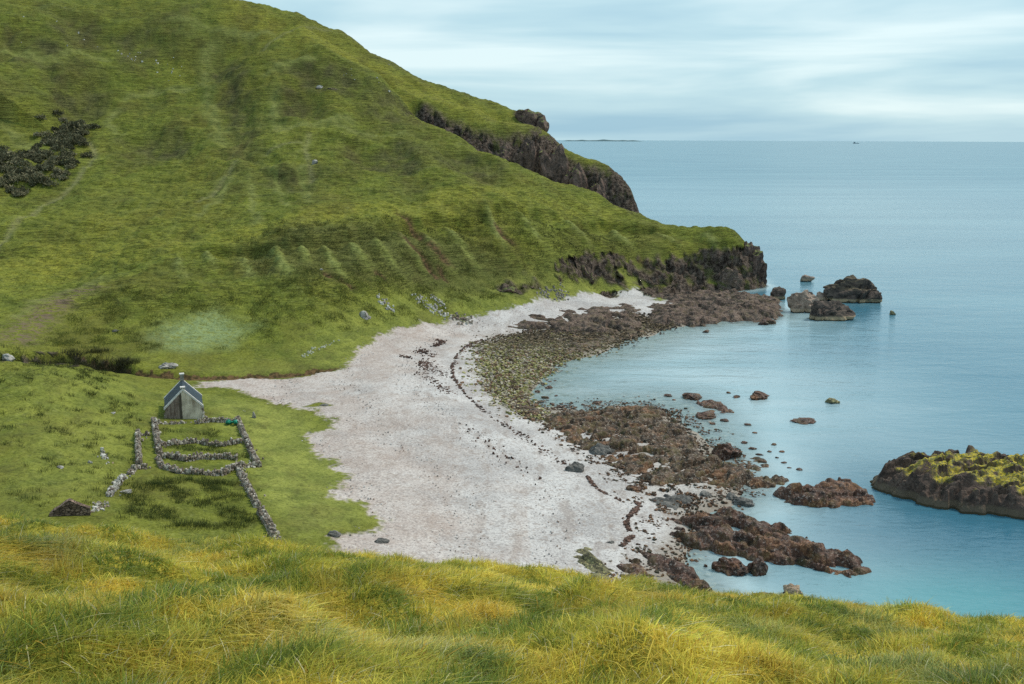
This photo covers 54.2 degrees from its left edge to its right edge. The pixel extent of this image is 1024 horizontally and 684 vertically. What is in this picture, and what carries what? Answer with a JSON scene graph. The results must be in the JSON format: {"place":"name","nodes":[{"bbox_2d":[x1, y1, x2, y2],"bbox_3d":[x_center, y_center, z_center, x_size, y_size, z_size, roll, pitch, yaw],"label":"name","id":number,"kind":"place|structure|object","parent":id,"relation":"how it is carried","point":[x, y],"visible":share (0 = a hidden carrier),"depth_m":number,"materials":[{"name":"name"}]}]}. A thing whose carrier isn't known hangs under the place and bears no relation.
{"place":"outdoors","nodes":[
{"label":"outdoors","id":0,"kind":"place"},
{"bbox_2d":[0,0,785,592],"bbox_3d":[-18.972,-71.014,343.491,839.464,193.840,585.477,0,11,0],"label":"terrain","id":1,"kind":"structure","parent":0,"point":[236,124],"depth_m":242.05,"materials":[{"name":"green plant"}]},
{"bbox_2d":[2,354,14,361],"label":"field boulder","id":2,"kind":"object","parent":1,"relation":"on","point":[8,357],"visible":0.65,"depth_m":173.93,"materials":[{"name":"grey stone"}]},
{"bbox_2d":[0,109,101,196],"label":"thicket","id":3,"kind":"object","parent":1,"relation":"on","point":[69,140],"visible":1,"depth_m":306.59,"materials":[{"name":"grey plant"}]},
{"bbox_2d":[49,498,90,516],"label":"ruined gable","id":4,"kind":"structure","parent":1,"relation":"on","point":[69,507],"depth_m":101.22,"materials":[{"name":"grey stone"}]},
{"bbox_2d":[0,344,142,373],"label":"gully scrub","id":5,"kind":"object","parent":1,"relation":"on","point":[123,361],"visible":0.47,"depth_m":183.04,"materials":[{"name":"green plant"}]},
{"bbox_2d":[90,501,109,512],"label":"rubble","id":6,"kind":"object","parent":1,"relation":"on","point":[96,506],"visible":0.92,"depth_m":104.77,"materials":[{"name":"stone"}]},
{"bbox_2d":[97,447,108,459],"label":"rubble","id":7,"kind":"object","parent":1,"relation":"on","point":[104,456],"visible":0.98,"depth_m":125.39,"materials":[{"name":"stone"}]},
{"bbox_2d":[106,473,130,496],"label":"drystone wall","id":8,"kind":"structure","parent":1,"relation":"on","point":[116,483],"depth_m":113.09,"materials":[{"name":"stone"}]},
{"bbox_2d":[0,362,272,534],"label":"rushes","id":9,"kind":"object","parent":1,"relation":"on","point":[168,482],"visible":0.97,"depth_m":116.22,"materials":[{"name":"green plant"}]},
{"bbox_2d":[126,463,150,474],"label":"drystone wall","id":10,"kind":"structure","parent":1,"relation":"on","point":[133,467],"depth_m":122.84,"materials":[{"name":"stone"}]},
{"bbox_2d":[134,429,146,464],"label":"drystone wall","id":11,"kind":"structure","parent":1,"relation":"on","point":[138,451],"depth_m":129.13,"materials":[{"name":"stone"}]},
{"bbox_2d":[140,431,149,435],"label":"drystone wall","id":12,"kind":"structure","parent":1,"relation":"on","point":[147,432],"depth_m":137.99,"materials":[{"name":"stone"}]},
{"bbox_2d":[151,417,165,453],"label":"drystone wall","id":13,"kind":"structure","parent":1,"relation":"on","point":[156,433],"depth_m":136.44,"materials":[{"name":"stone"}]},
{"bbox_2d":[158,362,177,368],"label":"field boulder","id":14,"kind":"object","parent":1,"relation":"on","point":[165,365],"visible":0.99,"depth_m":182.79,"materials":[{"name":"grey stone"}]},
{"bbox_2d":[157,419,186,424],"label":"drystone wall","id":15,"kind":"structure","parent":1,"relation":"on","point":[172,422],"depth_m":147.19,"materials":[{"name":"stone"}]},
{"bbox_2d":[164,373,207,418],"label":"stone cottage","id":16,"kind":"structure","parent":1,"relation":"on","point":[182,399],"depth_m":150.85,"materials":[{"name":"grey stone"}]},
{"bbox_2d":[158,451,237,461],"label":"drystone wall","id":17,"kind":"structure","parent":1,"relation":"on","point":[177,455],"depth_m":129.95,"materials":[{"name":"stone"}]},
{"bbox_2d":[161,437,242,446],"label":"drystone wall","id":18,"kind":"structure","parent":1,"relation":"on","point":[203,441],"depth_m":138.28,"materials":[{"name":"stone"}]},
{"bbox_2d":[154,454,261,475],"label":"drystone wall","id":19,"kind":"structure","parent":1,"relation":"on","point":[191,470],"depth_m":123.93,"materials":[{"name":"stone"}]},
{"bbox_2d":[190,417,236,423],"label":"drystone wall","id":20,"kind":"structure","parent":1,"relation":"on","point":[208,420],"depth_m":150.01,"materials":[{"name":"stone"}]},
{"bbox_2d":[225,419,237,424],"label":"fishing net","id":21,"kind":"object","parent":1,"relation":"on","point":[228,421],"visible":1,"depth_m":149.36,"materials":[{"name":"teal fabric"}]},
{"bbox_2d":[236,415,263,467],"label":"drystone wall","id":22,"kind":"structure","parent":1,"relation":"on","point":[253,457],"depth_m":138.97,"materials":[{"name":"stone"}]},
{"bbox_2d":[235,462,265,507],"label":"drystone wall","id":23,"kind":"structure","parent":1,"relation":"on","point":[242,475],"depth_m":119.23,"materials":[{"name":"stone"}]},
{"bbox_2d":[256,505,281,542],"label":"drystone wall","id":24,"kind":"structure","parent":1,"relation":"on","point":[267,522],"depth_m":105.78,"materials":[{"name":"stone"}]},
{"bbox_2d":[23,260,517,352],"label":"slope grass","id":25,"kind":"structure","parent":1,"relation":"on","point":[61,342],"depth_m":213.44,"materials":[{"name":"green plant"}]},
{"bbox_2d":[301,340,339,356],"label":"stone patch","id":26,"kind":"object","parent":1,"relation":"on","point":[324,346],"visible":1,"depth_m":200.51,"materials":[{"name":"grey stone"}]},
{"bbox_2d":[328,530,340,537],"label":"field boulder","id":27,"kind":"object","parent":1,"relation":"on","point":[335,533],"visible":1,"depth_m":105.78,"materials":[{"name":"grey stone"}]},
{"bbox_2d":[359,311,370,319],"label":"field boulder","id":28,"kind":"object","parent":1,"relation":"on","point":[364,315],"visible":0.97,"depth_m":220.70,"materials":[{"name":"grey stone"}]},
{"bbox_2d":[374,538,389,542],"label":"field boulder","id":29,"kind":"object","parent":1,"relation":"on","point":[381,540],"visible":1,"depth_m":106.33,"materials":[{"name":"grey stone"}]},
{"bbox_2d":[377,293,394,311],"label":"stone patch","id":30,"kind":"object","parent":1,"relation":"on","point":[383,303],"visible":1,"depth_m":230.00,"materials":[{"name":"grey stone"}]},
{"bbox_2d":[411,293,448,319],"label":"stone patch","id":31,"kind":"object","parent":1,"relation":"on","point":[436,309],"visible":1,"depth_m":241.96,"materials":[{"name":"grey stone"}]},
{"bbox_2d":[227,205,643,300],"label":"heather tufts","id":32,"kind":"object","parent":1,"relation":"on","point":[458,231],"visible":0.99,"depth_m":262.92,"materials":[{"name":"green plant"}]},
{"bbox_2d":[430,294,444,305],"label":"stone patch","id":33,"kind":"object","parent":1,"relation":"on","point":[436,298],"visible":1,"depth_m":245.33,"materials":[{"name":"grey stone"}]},
{"bbox_2d":[206,300,705,573],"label":"beach pebbles","id":34,"kind":"object","parent":1,"relation":"on","point":[441,457],"visible":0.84,"depth_m":140.85,"materials":[{"name":"stone"}]},
{"bbox_2d":[449,312,472,324],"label":"stone patch","id":35,"kind":"object","parent":1,"relation":"on","point":[457,316],"visible":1,"depth_m":242.99,"materials":[{"name":"grey stone"}]},
{"bbox_2d":[501,286,515,292],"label":"field boulder","id":36,"kind":"object","parent":1,"relation":"on","point":[510,289],"visible":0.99,"depth_m":261.00,"materials":[{"name":"grey stone"}]},
{"bbox_2d":[399,334,642,546],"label":"beached seaweed","id":37,"kind":"object","parent":1,"relation":"on","point":[626,523],"visible":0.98,"depth_m":159.92,"materials":[{"name":"plant"}]},
{"bbox_2d":[507,398,541,420],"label":"rock reef","id":38,"kind":"object","parent":1,"relation":"on","point":[534,410],"visible":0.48,"depth_m":170.79},
{"bbox_2d":[515,109,548,131],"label":"rock outcrop","id":39,"kind":"object","parent":1,"relation":"on","point":[533,118],"visible":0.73,"depth_m":414.75,"materials":[{"name":"grey stone"}]},
{"bbox_2d":[536,285,569,301],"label":"stone patch","id":40,"kind":"object","parent":1,"relation":"on","point":[558,294],"visible":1,"depth_m":273.03,"materials":[{"name":"grey stone"}]},
{"bbox_2d":[492,137,621,206],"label":"sea cliff","id":41,"kind":"structure","parent":1,"relation":"on","point":[554,166],"depth_m":393.91,"materials":[{"name":"grey stone"}]},
{"bbox_2d":[565,461,584,471],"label":"boulder","id":42,"kind":"object","parent":1,"relation":"on","point":[574,466],"visible":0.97,"depth_m":138.07,"materials":[{"name":"grey stone"}]},
{"bbox_2d":[454,310,696,424],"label":"cobbles","id":43,"kind":"object","parent":1,"relation":"on","point":[488,366],"visible":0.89,"depth_m":211.71,"materials":[{"name":"stone"}]},
{"bbox_2d":[508,303,643,333],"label":"rock shelf","id":44,"kind":"object","parent":1,"relation":"on","point":[582,321],"visible":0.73,"depth_m":249.14,"materials":[{"name":"brown stone"}]},
{"bbox_2d":[581,265,594,284],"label":"rock outcrop","id":45,"kind":"object","parent":1,"relation":"on","point":[591,276],"visible":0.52,"depth_m":291.88,"materials":[{"name":"grey stone"}]},
{"bbox_2d":[573,547,614,580],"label":"rock reef","id":46,"kind":"object","parent":1,"relation":"on","point":[589,560],"visible":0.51,"depth_m":107.25},
{"bbox_2d":[588,442,614,455],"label":"boulder","id":47,"kind":"object","parent":1,"relation":"on","point":[600,449],"visible":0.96,"depth_m":147.02,"materials":[{"name":"grey stone"}]},
{"bbox_2d":[565,327,657,355],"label":"rock shelf","id":48,"kind":"object","parent":1,"relation":"on","point":[612,338],"visible":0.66,"depth_m":229.53,"materials":[{"name":"brown stone"}]},
{"bbox_2d":[501,393,765,586],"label":"shore stones","id":49,"kind":"object","parent":1,"relation":"on","point":[678,418],"visible":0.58,"depth_m":137.46,"materials":[{"name":"brown stone"}]},
{"bbox_2d":[626,485,643,492],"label":"boulder","id":50,"kind":"object","parent":1,"relation":"on","point":[637,489],"visible":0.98,"depth_m":131.34,"materials":[{"name":"brown stone"}]},
{"bbox_2d":[543,405,753,489],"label":"rock reef","id":51,"kind":"object","parent":1,"relation":"on","point":[695,464],"visible":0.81,"depth_m":149.62},
{"bbox_2d":[639,550,712,591],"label":"rock reef","id":52,"kind":"object","parent":1,"relation":"on","point":[675,570],"visible":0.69,"depth_m":107.17},
{"bbox_2d":[696,410,715,419],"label":"boulder","id":53,"kind":"object","parent":1,"relation":"on","point":[707,415],"visible":1,"depth_m":168.65,"materials":[{"name":"brown stone"}]},
{"bbox_2d":[647,288,785,327],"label":"rock shelf","id":54,"kind":"object","parent":1,"relation":"on","point":[698,308],"visible":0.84,"depth_m":267.78,"materials":[{"name":"brown stone"}]},
{"bbox_2d":[743,241,766,283],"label":"sea cliff","id":55,"kind":"structure","parent":1,"relation":"on","point":[753,253],"depth_m":318.04,"materials":[{"name":"grey stone"}]},
{"bbox_2d":[669,506,871,577],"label":"rock reef","id":56,"kind":"object","parent":1,"relation":"on","point":[752,538],"visible":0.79,"depth_m":113.67},
{"bbox_2d":[773,477,875,508],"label":"rock reef","id":57,"kind":"object","parent":1,"relation":"on","point":[831,493],"visible":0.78,"depth_m":130.32},
{"bbox_2d":[0,510,1023,683],"bbox_3d":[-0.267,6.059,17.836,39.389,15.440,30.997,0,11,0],"label":"grass","id":58,"kind":"structure","parent":0,"point":[346,648],"depth_m":8.91,"materials":[{"name":"green plant"}]},
{"bbox_2d":[245,0,1023,141],"label":"sky","id":59,"kind":"structure","parent":0,"point":[673,70],"materials":[{"name":"white"}]},
{"bbox_2d":[550,140,1023,618],"bbox_3d":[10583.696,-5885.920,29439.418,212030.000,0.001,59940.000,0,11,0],"label":"sea","id":60,"kind":"structure","parent":0,"point":[926,238],"depth_m":224.88,"materials":[{"name":"liquid"}]},
{"bbox_2d":[566,139,635,140],"bbox_3d":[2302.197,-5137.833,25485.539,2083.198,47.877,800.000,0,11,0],"label":"distant island","id":61,"kind":"structure","parent":60,"relation":"on","point":[601,140],"depth_m":25317.96,"materials":[{"name":"grey"}]},
{"bbox_2d":[616,558,653,579],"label":"rock reef","id":62,"kind":"object","parent":60,"relation":"in","point":[629,567],"visible":0.35,"depth_m":107.18},
{"bbox_2d":[650,494,695,509],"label":"rock reef","id":63,"kind":"object","parent":60,"relation":"in","point":[671,500],"visible":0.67,"depth_m":128.10},
{"bbox_2d":[682,392,701,400],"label":"boulder","id":64,"kind":"object","parent":60,"relation":"in","point":[693,396],"visible":1,"depth_m":180.87,"materials":[{"name":"stone"}]},
{"bbox_2d":[700,490,711,496],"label":"boulder","id":65,"kind":"object","parent":60,"relation":"in","point":[705,493],"visible":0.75,"depth_m":130.55,"materials":[{"name":"grey stone"}]},
{"bbox_2d":[696,400,733,413],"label":"rock reef","id":66,"kind":"object","parent":60,"relation":"in","point":[716,405],"visible":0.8,"depth_m":174.98},
{"bbox_2d":[711,443,742,461],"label":"boulder","id":67,"kind":"object","parent":60,"relation":"in","point":[726,452],"visible":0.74,"depth_m":147.01,"materials":[{"name":"brown stone"}]},
{"bbox_2d":[711,557,750,575],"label":"boulder","id":68,"kind":"object","parent":60,"relation":"in","point":[732,566],"visible":1,"depth_m":108.33,"materials":[{"name":"brown stone"}]},
{"bbox_2d":[720,267,742,287],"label":"boulder","id":69,"kind":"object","parent":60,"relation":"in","point":[733,278],"depth_m":310.36,"materials":[{"name":"grey stone"}]},
{"bbox_2d":[726,492,737,499],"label":"boulder","id":70,"kind":"object","parent":60,"relation":"in","point":[730,496],"visible":0.82,"depth_m":130.15,"materials":[{"name":"grey stone"}]},
{"bbox_2d":[732,497,753,506],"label":"boulder","id":71,"kind":"object","parent":60,"relation":"in","point":[743,502],"visible":1,"depth_m":128.35,"materials":[{"name":"grey stone"}]},
{"bbox_2d":[733,457,770,470],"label":"rock reef","id":72,"kind":"object","parent":60,"relation":"in","point":[753,466],"visible":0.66,"depth_m":144.11},
{"bbox_2d":[747,556,767,576],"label":"boulder","id":73,"kind":"object","parent":60,"relation":"in","point":[758,566],"visible":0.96,"depth_m":107.83,"materials":[{"name":"stone"}]},
{"bbox_2d":[750,391,768,400],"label":"boulder","id":74,"kind":"object","parent":60,"relation":"in","point":[757,395],"visible":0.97,"depth_m":180.94,"materials":[{"name":"brown stone"}]},
{"bbox_2d":[758,317,775,324],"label":"boulder","id":75,"kind":"object","parent":60,"relation":"in","point":[767,321],"visible":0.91,"depth_m":254.32,"materials":[{"name":"brown stone"}]},
{"bbox_2d":[746,474,788,491],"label":"rock reef","id":76,"kind":"object","parent":60,"relation":"in","point":[753,484],"visible":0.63,"depth_m":135.81},
{"bbox_2d":[770,286,785,299],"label":"boulder","id":77,"kind":"object","parent":60,"relation":"in","point":[779,292],"visible":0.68,"depth_m":293.35,"materials":[{"name":"grey stone"}]},
{"bbox_2d":[783,583,802,594],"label":"boulder","id":78,"kind":"object","parent":60,"relation":"in","point":[790,588],"visible":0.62,"depth_m":102.93,"materials":[{"name":"beige stone"}]},
{"bbox_2d":[790,417,815,423],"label":"boulder","id":79,"kind":"object","parent":60,"relation":"in","point":[804,420],"visible":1,"depth_m":166.16,"materials":[{"name":"stone"}]},
{"bbox_2d":[787,290,819,312],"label":"sea stack","id":80,"kind":"object","parent":60,"relation":"in","point":[803,301],"visible":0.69,"depth_m":271.92,"materials":[{"name":"grey stone"}]},
{"bbox_2d":[800,275,814,281],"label":"boulder","id":81,"kind":"object","parent":60,"relation":"in","point":[805,278],"visible":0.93,"depth_m":331.58,"materials":[{"name":"grey stone"}]},
{"bbox_2d":[816,291,829,300],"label":"boulder","id":82,"kind":"object","parent":60,"relation":"in","point":[821,296],"visible":0.64,"depth_m":292.40,"materials":[{"name":"grey stone"}]},
{"bbox_2d":[809,300,855,320],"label":"sea stack","id":83,"kind":"object","parent":60,"relation":"in","point":[831,310],"visible":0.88,"depth_m":260.49,"materials":[{"name":"grey stone"}]},
{"bbox_2d":[825,398,839,403],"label":"boulder","id":84,"kind":"object","parent":60,"relation":"in","point":[832,400],"visible":1,"depth_m":178.33,"materials":[{"name":"green stone"}]},
{"bbox_2d":[823,275,882,302],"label":"sea stack","id":85,"kind":"object","parent":60,"relation":"in","point":[850,289],"visible":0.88,"depth_m":289.33,"materials":[{"name":"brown stone"}]},
{"bbox_2d":[870,445,1023,519],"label":"rock islet","id":86,"kind":"object","parent":60,"relation":"in","point":[971,480],"visible":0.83,"depth_m":130.46,"materials":[{"name":"brown stone"}]}
]}

